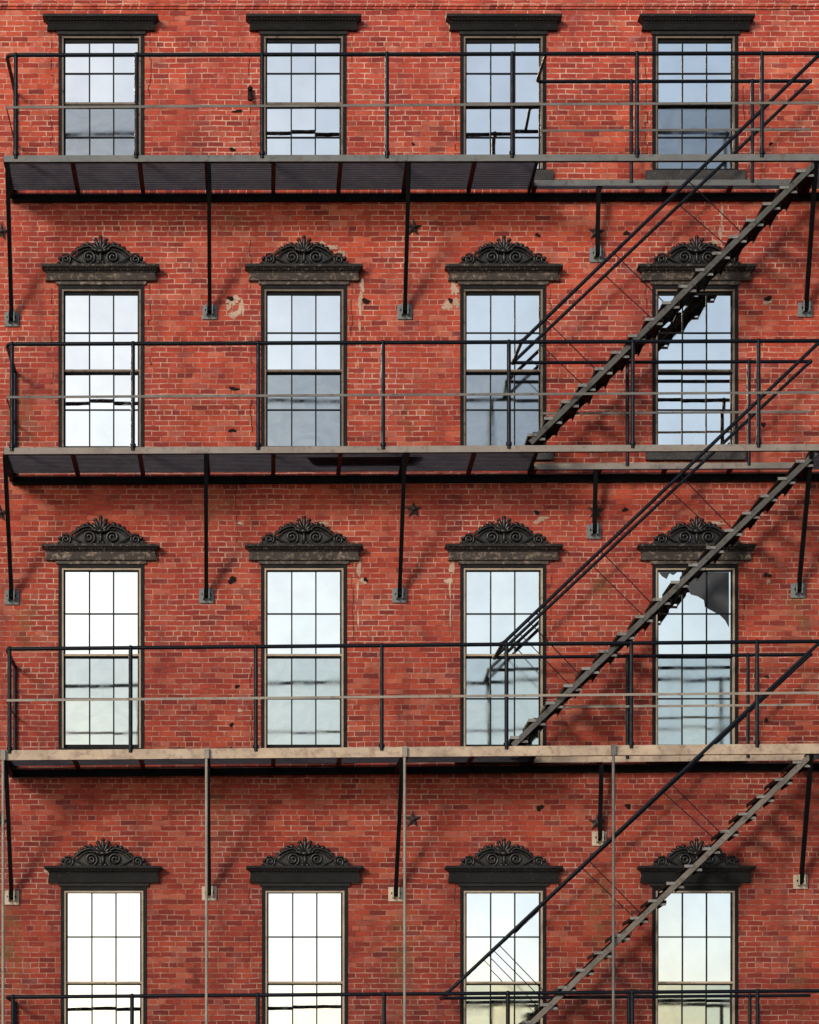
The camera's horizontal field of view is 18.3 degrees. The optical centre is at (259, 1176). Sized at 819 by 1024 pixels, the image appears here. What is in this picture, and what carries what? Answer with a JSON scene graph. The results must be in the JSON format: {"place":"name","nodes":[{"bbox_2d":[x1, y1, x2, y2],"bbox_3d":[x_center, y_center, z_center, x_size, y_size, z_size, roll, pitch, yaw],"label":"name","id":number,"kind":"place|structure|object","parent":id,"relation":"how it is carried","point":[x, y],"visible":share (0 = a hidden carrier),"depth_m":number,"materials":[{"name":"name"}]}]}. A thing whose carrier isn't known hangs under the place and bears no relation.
{"place":"outdoors","nodes":[
{"label":"outdoors","id":0,"kind":"place"},
{"bbox_2d":[41,264,755,552],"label":"window cornice crowns","id":1,"kind":"object","parent":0,"point":[358,269],"depth_m":32.85,"materials":[{"name":"black stone"}]},
{"bbox_3d":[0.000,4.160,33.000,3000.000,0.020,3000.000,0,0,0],"label":"ground","id":2,"kind":"structure","parent":0,"visible":0},
{"bbox_2d":[0,0,818,1023],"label":"walls","id":3,"kind":"structure","parent":2,"relation":"on","point":[160,820],"depth_m":33.00,"materials":[{"name":"brick"}]},
{"bbox_2d":[247,86,252,100],"bbox_3d":[-0.119,-14.065,32.936,0.070,0.205,0.128,0,0,0],"label":"old wire insulator","id":4,"kind":"object","parent":3,"relation":"attached to","point":[250,88],"visible":1,"depth_m":32.90,"materials":[{"name":"black ceramic"}]},
{"bbox_2d":[0,219,604,829],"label":"star anchor plates","id":5,"kind":"object","parent":3,"relation":"attached to","point":[414,509],"visible":0.96,"depth_m":32.98,"materials":[{"name":"black metal"}]},
{"bbox_2d":[50,43,744,951],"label":"mortar cracks","id":6,"kind":"object","parent":3,"relation":"attached to","point":[350,335],"visible":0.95,"depth_m":32.99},
{"bbox_2d":[58,35,737,1023],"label":"window frames","id":7,"kind":"structure","parent":3,"relation":"attached to","point":[344,567],"depth_m":32.99,"materials":[{"name":"black wood"}]},
{"bbox_2d":[65,43,730,653],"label":"clear panes","id":8,"kind":"object","parent":7,"relation":"attached to","point":[495,591],"visible":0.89,"depth_m":33.05,"materials":[{"name":"clear glass"}]},
{"bbox_2d":[66,658,729,1023],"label":"hazy panes","id":9,"kind":"object","parent":7,"relation":"attached to","point":[328,711],"visible":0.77,"depth_m":33.09,"materials":[{"name":"clear glass"}]},
{"bbox_2d":[64,39,731,1023],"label":"sashes and muntins","id":10,"kind":"object","parent":7,"relation":"attached to","point":[514,409],"visible":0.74,"depth_m":33.04,"materials":[{"name":"black wood"}]},
{"bbox_2d":[66,107,729,445],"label":"screened panes","id":11,"kind":"object","parent":10,"relation":"attached to","point":[328,422],"visible":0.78,"depth_m":33.09,"materials":[{"name":"grey glass"}]},
{"bbox_2d":[68,893,730,1023],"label":"storey panes","id":12,"kind":"object","parent":10,"relation":"in","point":[478,949],"visible":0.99,"depth_m":33.05,"materials":[{"name":"clear glass"}]},
{"bbox_2d":[46,273,750,563],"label":"window cornice friezes","id":13,"kind":"structure","parent":7,"relation":"attached to","point":[347,557],"depth_m":32.93,"materials":[{"name":"black stone"}]},
{"bbox_2d":[62,36,734,446],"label":"window beads","id":14,"kind":"object","parent":7,"relation":"attached to","point":[732,38],"depth_m":32.99},
{"bbox_2d":[62,568,734,1023],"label":"window beads","id":15,"kind":"object","parent":7,"relation":"attached to","point":[732,570],"depth_m":32.99},
{"bbox_2d":[57,235,740,865],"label":"carved window crests","id":16,"kind":"object","parent":7,"relation":"attached to","point":[505,251],"visible":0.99,"depth_m":32.88,"materials":[{"name":"black stone"}]},
{"bbox_2d":[43,13,755,885],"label":"black window cornices","id":17,"kind":"object","parent":7,"relation":"attached to","point":[347,23],"depth_m":32.91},
{"bbox_2d":[659,572,728,625],"bbox_3d":[5.669,-7.516,33.050,0.912,0.719,0.001,0,0,0],"label":"torn window film","id":18,"kind":"object","parent":7,"relation":"attached to","point":[717,592],"visible":0.86,"depth_m":33.05,"materials":[{"name":"grey plastic"}]},
{"bbox_2d":[44,13,771,874],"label":"cement repairs","id":19,"kind":"structure","parent":3,"relation":"attached to","point":[446,305],"depth_m":32.99,"materials":[{"name":"grey concrete"}]},
{"bbox_2d":[0,51,818,1023],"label":"fire escape","id":20,"kind":"object","parent":3,"relation":"attached to","point":[336,173],"visible":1,"depth_m":32.18,"materials":[{"name":"grey paint"}]},
{"bbox_2d":[0,1,818,9],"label":"brick string course","id":21,"kind":"object","parent":3,"relation":"attached to","point":[409,5],"visible":1,"depth_m":32.97,"materials":[{"name":"red brick"}]},
{"bbox_2d":[226,109,772,810],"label":"rusted anchor holes","id":22,"kind":"object","parent":3,"relation":"attached to","point":[232,579],"visible":0.95,"depth_m":32.99,"materials":[{"name":"brown metal"}]},
{"bbox_2d":[260,170,745,761],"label":"stone sills","id":23,"kind":"structure","parent":3,"relation":"attached to","point":[682,174],"depth_m":32.94,"materials":[{"name":"stone"}]}
]}

